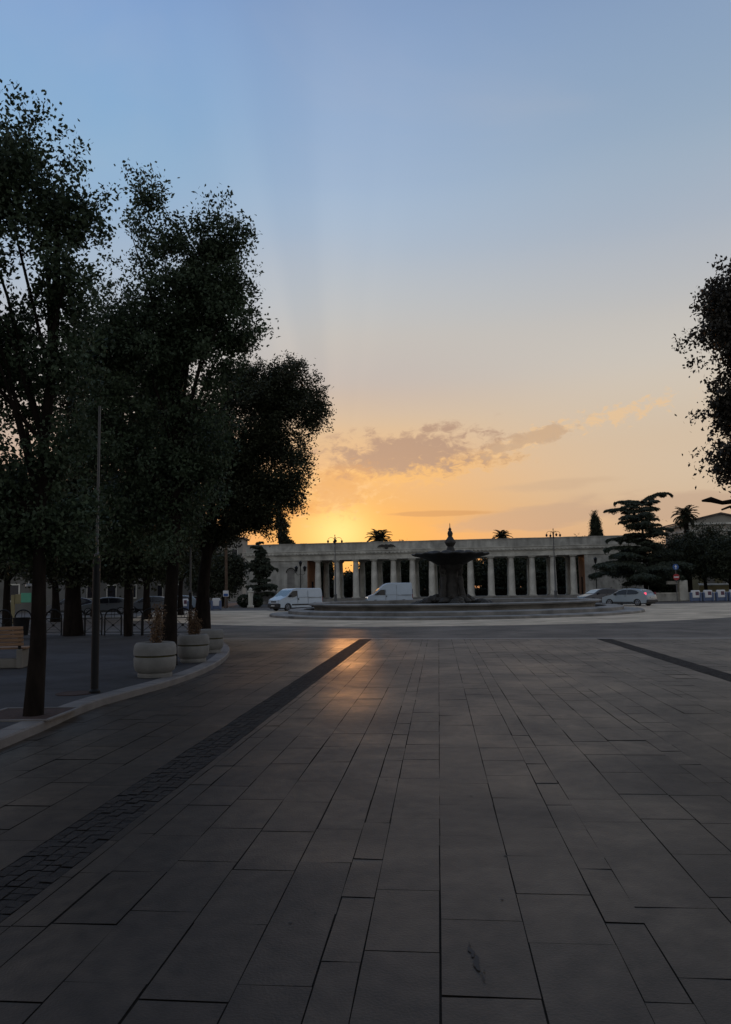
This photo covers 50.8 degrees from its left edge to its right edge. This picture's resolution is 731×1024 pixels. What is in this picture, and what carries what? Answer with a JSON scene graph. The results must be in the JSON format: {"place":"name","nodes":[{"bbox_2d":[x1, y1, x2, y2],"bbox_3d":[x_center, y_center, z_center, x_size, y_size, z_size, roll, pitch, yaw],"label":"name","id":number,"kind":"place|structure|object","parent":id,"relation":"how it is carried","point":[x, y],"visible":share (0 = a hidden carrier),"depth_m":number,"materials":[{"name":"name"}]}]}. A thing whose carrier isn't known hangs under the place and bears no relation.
{"place":"outdoors","nodes":[
{"label":"outdoors","id":0,"kind":"place"},
{"bbox_2d":[0,573,85,611],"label":"apartment building","id":1,"kind":"structure","parent":0,"point":[18,588],"depth_m":81.63,"materials":[{"name":"concrete"}]},
{"bbox_2d":[10,584,19,601],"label":"window","id":2,"kind":"structure","parent":1,"relation":"in","point":[15,588],"depth_m":81.60,"materials":[{"name":"glass"}]},
{"bbox_2d":[0,634,215,728],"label":"sidewalk","id":3,"kind":"structure","parent":0,"point":[68,663],"depth_m":16.71,"materials":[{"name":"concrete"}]},
{"bbox_2d":[0,626,29,668],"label":"park bench","id":4,"kind":"object","parent":3,"relation":"on","point":[20,660],"visible":0.87,"depth_m":17.11,"materials":[{"name":"brown wood"}]},
{"bbox_2d":[10,616,29,638],"bbox_3d":[-12.887,4.309,28.791,0.612,0.850,0.612,5,-8,-45],"label":"litter bin","id":5,"kind":"object","parent":3,"relation":"on","point":[22,621],"visible":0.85,"depth_m":28.62,"materials":[{"name":"black metal"}]},
{"bbox_2d":[0,707,81,721],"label":"tree pit","id":6,"kind":"object","parent":3,"relation":"on","point":[15,714],"visible":0.89,"depth_m":10.46,"materials":[{"name":"soil"}]},
{"bbox_2d":[0,79,124,716],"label":"lime tree","id":7,"kind":"object","parent":6,"relation":"in","point":[34,526],"visible":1,"depth_m":10.85,"materials":[{"name":"green plant"}]},
{"bbox_2d":[46,609,61,634],"bbox_3d":[-12.431,4.389,30.653,0.716,1.048,0.056,-1,-6,4],"label":"arched railing","id":8,"kind":"object","parent":3,"relation":"on","point":[53,625],"visible":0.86,"depth_m":30.64,"materials":[{"name":"black metal"}]},
{"bbox_2d":[55,691,91,695],"bbox_3d":[-4.779,2.978,12.646,0.600,0.012,0.600,-1,-6,0],"label":"manhole cover","id":9,"kind":"object","parent":3,"relation":"on","point":[72,693],"visible":0.89,"depth_m":12.59,"materials":[{"name":"metal"}]},
{"bbox_2d":[1,294,152,635],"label":"lime tree","id":10,"kind":"object","parent":3,"relation":"on","point":[72,623],"visible":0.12,"depth_m":30.25,"materials":[{"name":"green plant"}]},
{"bbox_2d":[84,609,102,635],"bbox_3d":[-10.667,4.311,30.165,0.716,1.048,0.056,-1,-6,-2],"label":"arched railing","id":11,"kind":"object","parent":3,"relation":"on","point":[85,619],"visible":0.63,"depth_m":30.15,"materials":[{"name":"black metal"}]},
{"bbox_2d":[88,406,100,692],"bbox_3d":[-4.509,0.584,12.927,0.186,4.812,0.186,-1,-6,0],"label":"steel pole","id":12,"kind":"object","parent":3,"relation":"on","point":[95,631],"visible":0.76,"depth_m":12.78,"materials":[{"name":"black metal"}]},
{"bbox_2d":[104,608,121,635],"bbox_3d":[-9.820,4.274,29.930,0.716,1.048,0.056,-1,-6,4],"label":"arched railing","id":13,"kind":"object","parent":3,"relation":"on","point":[105,618],"visible":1,"depth_m":29.93,"materials":[{"name":"black metal"}]},
{"bbox_2d":[130,584,133,634],"bbox_3d":[-9.227,2.953,30.309,0.270,3.732,0.270,-1,-6,0],"label":"steel pole","id":14,"kind":"object","parent":3,"relation":"on","point":[131,595],"visible":0.45,"depth_m":30.18,"materials":[{"name":"black metal"}]},
{"bbox_2d":[131,608,143,634],"bbox_3d":[-8.906,4.233,29.678,0.716,1.048,0.056,-1,-6,1],"label":"arched railing","id":15,"kind":"object","parent":3,"relation":"on","point":[136,609],"visible":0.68,"depth_m":29.66,"materials":[{"name":"black metal"}]},
{"bbox_2d":[66,360,217,635],"bbox_3d":[-8.757,-1.274,29.918,5.519,12.060,4.689,-5,-7,33],"label":"lime tree","id":16,"kind":"object","parent":3,"relation":"on","point":[116,567],"visible":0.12,"depth_m":29.21,"materials":[{"name":"green plant"}]},
{"bbox_2d":[141,608,158,635],"bbox_3d":[-8.244,4.204,29.494,0.716,1.048,0.056,-1,-6,-2],"label":"arched railing","id":17,"kind":"object","parent":3,"relation":"on","point":[142,619],"visible":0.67,"depth_m":29.49,"materials":[{"name":"black metal"}]},
{"bbox_2d":[133,641,176,677],"bbox_3d":[-4.117,2.878,15.055,0.821,0.660,0.821,-1,-6,0],"label":"round planter","id":18,"kind":"object","parent":3,"relation":"on","point":[153,660],"visible":0.98,"depth_m":14.73,"materials":[{"name":"concrete"}]},
{"bbox_2d":[147,602,166,642],"bbox_3d":[-4.096,2.243,15.093,0.408,0.934,0.404,1,-6,-19],"label":"dry shrub","id":19,"kind":"object","parent":18,"relation":"in","point":[155,631],"visible":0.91,"depth_m":15.07,"materials":[{"name":"brown plant"}]},
{"bbox_2d":[59,159,279,664],"bbox_3d":[-4.666,-2.443,17.908,5.435,11.845,3.562,-1,-6,0],"label":"lime tree","id":20,"kind":"object","parent":3,"relation":"on","point":[189,324],"visible":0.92,"depth_m":17.74,"materials":[{"name":"green plant"}]},
{"bbox_2d":[177,608,191,629],"bbox_3d":[-6.918,4.145,29.128,0.716,1.048,0.056,-1,-6,1],"label":"arched railing","id":21,"kind":"object","parent":3,"relation":"on","point":[184,616],"visible":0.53,"depth_m":29.14,"materials":[{"name":"black metal"}]},
{"bbox_2d":[177,633,209,662],"bbox_3d":[-4.051,3.193,18.098,0.748,0.640,0.748,-5,-7,33],"label":"round planter","id":22,"kind":"object","parent":3,"relation":"on","point":[192,648],"visible":0.99,"depth_m":17.80,"materials":[{"name":"concrete"}]},
{"bbox_2d":[185,608,201,634],"bbox_3d":[-4.046,2.627,18.154,0.435,0.734,0.395,-1,-6,0],"label":"dry shrub","id":23,"kind":"object","parent":22,"relation":"on","point":[193,627],"visible":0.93,"depth_m":18.13,"materials":[{"name":"brown plant"}]},
{"bbox_2d":[200,629,223,652],"bbox_3d":[-4.170,3.474,20.769,0.683,0.620,0.683,2,-6,-24],"label":"round planter","id":24,"kind":"object","parent":3,"relation":"on","point":[216,641],"visible":0.73,"depth_m":20.51,"materials":[{"name":"concrete"}]},
{"bbox_2d":[0,639,370,922],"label":"pavement","id":25,"kind":"structure","parent":0,"point":[153,784],"depth_m":6.16,"materials":[{"name":"stone"}]},
{"bbox_2d":[133,610,267,621],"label":"road","id":26,"kind":"structure","parent":0,"point":[214,614],"depth_m":59.60,"materials":[{"name":"grey asphalt"}]},
{"bbox_2d":[90,524,200,618],"bbox_3d":[-15.217,2.377,52.079,7.498,9.726,6.651,-5,-7,34],"label":"lime tree","id":27,"kind":"object","parent":26,"relation":"on","point":[146,599],"visible":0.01,"depth_m":51.59,"materials":[{"name":"green plant"}]},
{"bbox_2d":[144,541,226,614],"bbox_3d":[-14.161,3.209,59.887,7.112,9.592,5.853,-4,-6,27],"label":"lime tree","id":28,"kind":"object","parent":26,"relation":"on","point":[180,591],"visible":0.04,"depth_m":59.58,"materials":[{"name":"green plant"}]},
{"bbox_2d":[220,537,247,601],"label":"tower block","id":29,"kind":"structure","parent":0,"point":[244,542],"depth_m":135.07,"materials":[{"name":"concrete"}]},
{"bbox_2d":[321,586,333,597],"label":"hedge","id":30,"kind":"object","parent":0,"point":[332,592],"visible":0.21,"depth_m":110.02,"materials":[{"name":"green plant"}]},
{"bbox_2d":[0,639,730,1023],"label":"pavement","id":31,"kind":"structure","parent":0,"point":[584,975],"depth_m":5.25,"materials":[{"name":"stone"}]},
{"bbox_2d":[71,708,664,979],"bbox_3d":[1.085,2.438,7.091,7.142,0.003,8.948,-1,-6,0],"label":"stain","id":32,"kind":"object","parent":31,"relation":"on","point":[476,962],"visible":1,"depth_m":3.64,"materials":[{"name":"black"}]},
{"bbox_2d":[671,254,730,509],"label":"lime tree","id":33,"kind":"object","parent":31,"relation":"on","point":[715,330],"visible":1,"depth_m":15.77,"materials":[{"name":"green plant"}]},
{"bbox_2d":[0,600,730,637],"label":"road","id":34,"kind":"structure","parent":0,"point":[710,628],"depth_m":32.17,"materials":[{"name":"grey asphalt"}]},
{"bbox_2d":[11,594,20,623],"bbox_3d":[-21.198,5.896,46.680,0.600,1.805,0.120,-1,-6,0],"label":"yellow post","id":35,"kind":"object","parent":34,"relation":"on","point":[15,598],"visible":0.76,"depth_m":46.69,"materials":[{"name":"yellow metal"}]},
{"bbox_2d":[21,582,31,602],"bbox_3d":[-20.076,5.400,45.766,0.687,2.572,0.499,-4,-6,27],"label":"green sign","id":36,"kind":"object","parent":34,"relation":"on","point":[26,597],"visible":0.64,"depth_m":45.71,"materials":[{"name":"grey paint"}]},
{"bbox_2d":[0,454,66,626],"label":"lime tree","id":37,"kind":"object","parent":34,"relation":"on","point":[5,577],"visible":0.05,"depth_m":41.56,"materials":[{"name":"green plant"}]},
{"bbox_2d":[13,569,90,621],"bbox_3d":[-20.176,2.462,50.092,7.316,9.306,5.435,-1,-6,0],"label":"lime tree","id":38,"kind":"object","parent":34,"relation":"on","point":[55,603],"visible":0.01,"depth_m":49.51,"materials":[{"name":"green plant"}]},
{"bbox_2d":[46,598,91,613],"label":"parked car","id":39,"kind":"object","parent":34,"relation":"on","point":[84,601],"visible":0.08,"depth_m":66.62,"materials":[{"name":"grey paint"}]},
{"bbox_2d":[59,573,117,616],"bbox_3d":[-21.199,3.453,59.914,7.399,9.352,6.401,-1,-6,0],"label":"lime tree","id":40,"kind":"object","parent":34,"relation":"on","point":[84,587],"depth_m":59.31,"materials":[{"name":"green plant"}]},
{"bbox_2d":[81,597,123,614],"bbox_3d":[-22.234,7.984,65.572,4.370,1.464,2.160,1,-6,-20],"label":"parked car","id":41,"kind":"object","parent":34,"relation":"on","point":[107,604],"visible":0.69,"depth_m":64.92,"materials":[{"name":"grey paint"}]},
{"bbox_2d":[0,633,229,748],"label":"kerb","id":42,"kind":"structure","parent":34,"relation":"on","point":[15,733],"depth_m":12.31,"materials":[{"name":"concrete"}]},
{"bbox_2d":[133,596,163,612],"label":"parked car","id":43,"kind":"object","parent":34,"relation":"on","point":[138,604],"visible":0.32,"depth_m":68.73,"materials":[{"name":"grey paint"}]},
{"bbox_2d":[177,595,195,609],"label":"parked car","id":44,"kind":"object","parent":34,"relation":"on","point":[193,600],"visible":0.14,"depth_m":76.73,"materials":[{"name":"silver metal"}]},
{"bbox_2d":[189,547,191,632],"bbox_3d":[-7.697,3.415,33.841,0.210,3.728,0.210,-1,-6,0],"label":"steel pole","id":45,"kind":"object","parent":34,"relation":"on","point":[190,598],"visible":0.56,"depth_m":33.83,"materials":[{"name":"black metal"}]},
{"bbox_2d":[211,598,221,609],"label":"street barrier","id":46,"kind":"object","parent":34,"relation":"on","point":[216,603],"visible":1,"depth_m":75.38,"materials":[{"name":"plastic"}]},
{"bbox_2d":[221,538,239,607],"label":"street lamp","id":47,"kind":"object","parent":34,"relation":"on","point":[226,575],"visible":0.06,"depth_m":83.65,"materials":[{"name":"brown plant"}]},
{"bbox_2d":[140,349,336,628],"bbox_3d":[-6.283,-1.082,35.539,10.078,12.900,6.654,-1,-6,0],"label":"holm oak","id":48,"kind":"object","parent":34,"relation":"on","point":[273,402],"visible":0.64,"depth_m":34.46,"materials":[{"name":"green plant"}]},
{"bbox_2d":[236,594,247,607],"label":"clipped shrub","id":49,"kind":"object","parent":34,"relation":"on","point":[242,603],"visible":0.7,"depth_m":83.12,"materials":[{"name":"green plant"}]},
{"bbox_2d":[247,588,253,607],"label":"stone post","id":50,"kind":"object","parent":34,"relation":"on","point":[250,599],"visible":1,"depth_m":82.29,"materials":[{"name":"stone"}]},
{"bbox_2d":[253,595,263,606],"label":"clipped shrub","id":51,"kind":"object","parent":34,"relation":"on","point":[258,599],"visible":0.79,"depth_m":83.11,"materials":[{"name":"green plant"}]},
{"bbox_2d":[244,541,278,596],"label":"conifer tree","id":52,"kind":"object","parent":34,"relation":"on","point":[262,569],"visible":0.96,"depth_m":87.38,"materials":[{"name":"green plant"}]},
{"bbox_2d":[254,591,276,600],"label":"notice board","id":53,"kind":"object","parent":34,"relation":"on","point":[265,598],"visible":0.24,"depth_m":87.43,"materials":[{"name":"paint"}]},
{"bbox_2d":[327,535,342,601],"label":"street lamp","id":54,"kind":"object","parent":34,"relation":"on","point":[335,594],"visible":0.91,"depth_m":85.71,"materials":[{"name":"black metal"}]},
{"bbox_2d":[365,583,412,600],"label":"delivery van","id":55,"kind":"object","parent":34,"relation":"on","point":[394,591],"visible":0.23,"depth_m":79.23,"materials":[{"name":"white paint"}]},
{"bbox_2d":[546,529,560,597],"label":"street lamp","id":56,"kind":"object","parent":34,"relation":"on","point":[555,590],"visible":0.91,"depth_m":83.71,"materials":[{"name":"black metal"}]},
{"bbox_2d":[577,588,617,601],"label":"hatchback car","id":57,"kind":"object","parent":34,"relation":"on","point":[599,593],"visible":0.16,"depth_m":74.78,"materials":[{"name":"silver paint"}]},
{"bbox_2d":[588,492,695,589],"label":"cedar tree","id":58,"kind":"object","parent":34,"relation":"on","point":[627,564],"visible":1,"depth_m":83.99,"materials":[{"name":"green plant"}]},
{"bbox_2d":[650,589,673,592],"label":"hedge","id":59,"kind":"object","parent":34,"relation":"on","point":[666,591],"visible":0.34,"depth_m":83.14,"materials":[{"name":"green plant"}]},
{"bbox_2d":[673,564,678,601],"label":"no entry sign","id":60,"kind":"object","parent":34,"relation":"on","point":[675,575],"visible":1,"depth_m":77.63,"materials":[{"name":"metal"}]},
{"bbox_2d":[656,580,727,600],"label":"wall","id":61,"kind":"structure","parent":34,"relation":"on","point":[682,594],"depth_m":81.43,"materials":[{"name":"stone"}]},
{"bbox_2d":[689,590,701,601],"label":"street barrier","id":62,"kind":"object","parent":34,"relation":"on","point":[695,595],"visible":1,"depth_m":76.38,"materials":[{"name":"plastic"}]},
{"bbox_2d":[667,519,730,589],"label":"olive tree","id":63,"kind":"object","parent":34,"relation":"on","point":[692,547],"visible":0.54,"depth_m":88.17,"materials":[{"name":"green plant"}]},
{"bbox_2d":[702,590,713,600],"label":"street barrier","id":64,"kind":"object","parent":34,"relation":"on","point":[707,595],"visible":0.98,"depth_m":76.38,"materials":[{"name":"blue plastic"}]},
{"bbox_2d":[695,531,730,589],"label":"olive tree","id":65,"kind":"object","parent":34,"relation":"on","point":[718,566],"visible":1,"depth_m":85.20,"materials":[{"name":"green plant"}]},
{"bbox_2d":[715,590,726,600],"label":"street barrier","id":66,"kind":"object","parent":34,"relation":"on","point":[722,594],"visible":0.9,"depth_m":76.37,"materials":[{"name":"blue plastic"}]},
{"bbox_2d":[0,0,730,587],"label":"sky","id":67,"kind":"structure","parent":0,"point":[490,228],"materials":[{"name":"blue"}]},
{"bbox_2d":[228,589,659,605],"bbox_3d":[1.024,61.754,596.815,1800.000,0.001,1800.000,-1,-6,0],"label":"ground","id":68,"kind":"structure","parent":0,"point":[232,604],"depth_m":105.17,"materials":[{"name":"grey"}]},
{"bbox_2d":[86,578,157,601],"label":"apartment building","id":69,"kind":"structure","parent":68,"relation":"on","point":[117,591],"depth_m":103.50,"materials":[{"name":"tile"}]},
{"bbox_2d":[86,587,91,598],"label":"window","id":70,"kind":"structure","parent":69,"relation":"in","point":[88,590],"depth_m":103.45,"materials":[{"name":"glass"}]},
{"bbox_2d":[106,585,116,596],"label":"window","id":71,"kind":"structure","parent":69,"relation":"in","point":[113,594],"depth_m":103.45,"materials":[{"name":"glass"}]},
{"bbox_2d":[158,548,219,600],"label":"apartment building","id":72,"kind":"structure","parent":68,"relation":"on","point":[161,591],"depth_m":109.47,"materials":[{"name":"tile"}]},
{"bbox_2d":[158,584,162,595],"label":"window","id":73,"kind":"structure","parent":72,"relation":"in","point":[160,589],"depth_m":109.43,"materials":[{"name":"glass"}]},
{"bbox_2d":[183,552,220,600],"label":"garden tree","id":74,"kind":"object","parent":68,"relation":"on","point":[194,586],"visible":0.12,"depth_m":93.73,"materials":[{"name":"green plant"}]},
{"bbox_2d":[193,549,250,606],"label":"garden tree","id":75,"kind":"object","parent":68,"relation":"on","point":[237,563],"visible":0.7,"depth_m":90.88,"materials":[{"name":"green plant"}]},
{"bbox_2d":[276,504,295,543],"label":"ivy clad tree","id":76,"kind":"object","parent":68,"relation":"on","point":[283,538],"visible":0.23,"depth_m":115.91,"materials":[{"name":"green plant"}]},
{"bbox_2d":[294,561,306,587],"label":"lantern lamp","id":77,"kind":"object","parent":68,"relation":"on","point":[300,565],"visible":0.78,"depth_m":94.69,"materials":[{"name":"black metal"}]},
{"bbox_2d":[320,562,333,587],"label":"garden tree","id":78,"kind":"object","parent":68,"relation":"on","point":[331,573],"visible":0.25,"depth_m":112.77,"materials":[{"name":"green plant"}]},
{"bbox_2d":[332,567,359,597],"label":"garden tree","id":79,"kind":"object","parent":68,"relation":"on","point":[348,583],"visible":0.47,"depth_m":117.07,"materials":[{"name":"green plant"}]},
{"bbox_2d":[351,561,384,590],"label":"garden tree","id":80,"kind":"object","parent":68,"relation":"on","point":[368,564],"visible":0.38,"depth_m":113.61,"materials":[{"name":"green plant"}]},
{"bbox_2d":[364,529,391,541],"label":"palm tree","id":81,"kind":"object","parent":68,"relation":"on","point":[380,535],"visible":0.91,"depth_m":121.58,"materials":[{"name":"green plant"}]},
{"bbox_2d":[382,561,390,583],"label":"garden tree","id":82,"kind":"object","parent":68,"relation":"on","point":[387,572],"visible":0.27,"depth_m":118.31,"materials":[{"name":"green plant"}]},
{"bbox_2d":[390,560,427,589],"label":"garden tree","id":83,"kind":"object","parent":68,"relation":"on","point":[405,570],"visible":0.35,"depth_m":114.48,"materials":[{"name":"green plant"}]},
{"bbox_2d":[420,560,439,589],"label":"garden tree","id":84,"kind":"object","parent":68,"relation":"on","point":[426,585],"visible":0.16,"depth_m":119.46,"materials":[{"name":"green plant"}]},
{"bbox_2d":[359,586,579,596],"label":"hedge","id":85,"kind":"object","parent":68,"relation":"on","point":[503,591],"visible":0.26,"depth_m":109.00,"materials":[{"name":"green plant"}]},
{"bbox_2d":[462,559,486,588],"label":"garden tree","id":86,"kind":"object","parent":68,"relation":"on","point":[477,565],"visible":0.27,"depth_m":115.44,"materials":[{"name":"green plant"}]},
{"bbox_2d":[477,558,500,588],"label":"garden tree","id":87,"kind":"object","parent":68,"relation":"on","point":[484,582],"visible":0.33,"depth_m":120.36,"materials":[{"name":"green plant"}]},
{"bbox_2d":[492,530,512,587],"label":"palm tree","id":88,"kind":"object","parent":68,"relation":"on","point":[501,534],"visible":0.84,"depth_m":117.57,"materials":[{"name":"green plant"}]},
{"bbox_2d":[494,558,522,588],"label":"garden tree","id":89,"kind":"object","parent":68,"relation":"on","point":[500,571],"visible":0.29,"depth_m":116.79,"materials":[{"name":"green plant"}]},
{"bbox_2d":[514,557,546,587],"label":"garden tree","id":90,"kind":"object","parent":68,"relation":"on","point":[540,570],"visible":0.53,"depth_m":112.71,"materials":[{"name":"green plant"}]},
{"bbox_2d":[544,557,564,587],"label":"garden tree","id":91,"kind":"object","parent":68,"relation":"on","point":[558,560],"visible":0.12,"depth_m":117.25,"materials":[{"name":"green plant"}]},
{"bbox_2d":[557,556,578,587],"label":"garden tree","id":92,"kind":"object","parent":68,"relation":"on","point":[562,571],"visible":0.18,"depth_m":114.05,"materials":[{"name":"green plant"}]},
{"bbox_2d":[588,510,604,535],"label":"cypress tree","id":93,"kind":"object","parent":68,"relation":"on","point":[595,523],"visible":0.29,"depth_m":119.90,"materials":[{"name":"green plant"}]},
{"bbox_2d":[647,558,674,590],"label":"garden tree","id":94,"kind":"object","parent":68,"relation":"on","point":[656,588],"visible":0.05,"depth_m":99.24,"materials":[{"name":"green plant"}]},
{"bbox_2d":[647,532,697,591],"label":"olive tree","id":95,"kind":"object","parent":68,"relation":"on","point":[670,544],"visible":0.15,"depth_m":91.14,"materials":[{"name":"green plant"}]},
{"bbox_2d":[671,505,698,591],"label":"palm tree","id":96,"kind":"object","parent":68,"relation":"on","point":[686,516],"visible":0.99,"depth_m":91.82,"materials":[{"name":"green plant"}]},
{"bbox_2d":[243,535,648,603],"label":"portico","id":97,"kind":"structure","parent":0,"point":[287,558],"depth_m":100.98,"materials":[{"name":"stone"}]},
{"bbox_2d":[177,606,730,626],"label":"road","id":98,"kind":"structure","parent":0,"point":[264,618],"depth_m":41.16,"materials":[{"name":"grey asphalt"}]},
{"bbox_2d":[268,588,322,610],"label":"delivery van","id":99,"kind":"object","parent":98,"relation":"on","point":[286,599],"visible":0.76,"depth_m":67.69,"materials":[{"name":"white paint"}]},
{"bbox_2d":[269,524,644,619],"bbox_3d":[6.160,3.992,55.469,26.000,6.450,26.000,-1,-6,0],"label":"fountain","id":100,"kind":"object","parent":98,"relation":"on","point":[451,600],"visible":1,"depth_m":47.30,"materials":[{"name":"stone"}]},
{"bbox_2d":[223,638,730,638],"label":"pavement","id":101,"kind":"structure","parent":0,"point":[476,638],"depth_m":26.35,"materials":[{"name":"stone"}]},
{"bbox_2d":[599,639,730,681],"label":"pavement","id":102,"kind":"structure","parent":0,"point":[665,658],"depth_m":17.64,"materials":[{"name":"stone paving slabs"}]},
{"bbox_2d":[623,603,730,611],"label":"road","id":103,"kind":"structure","parent":0,"point":[725,607],"depth_m":60.85,"materials":[{"name":"grey asphalt"}]},
{"bbox_2d":[602,588,657,605],"bbox_3d":[22.278,7.194,65.058,2.160,1.464,4.370,4,-7,-40],"label":"hatchback car","id":104,"kind":"object","parent":103,"relation":"on","point":[637,596],"visible":0.91,"depth_m":64.02,"materials":[{"name":"silver metal"}]},
{"bbox_2d":[662,512,730,543],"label":"pedimented house","id":105,"kind":"structure","parent":0,"point":[721,517],"depth_m":104.39,"materials":[{"name":"tile"}]},
{"bbox_2d":[692,574,728,591],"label":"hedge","id":106,"kind":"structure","parent":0,"point":[713,586],"depth_m":94.49,"materials":[{"name":"plant"}]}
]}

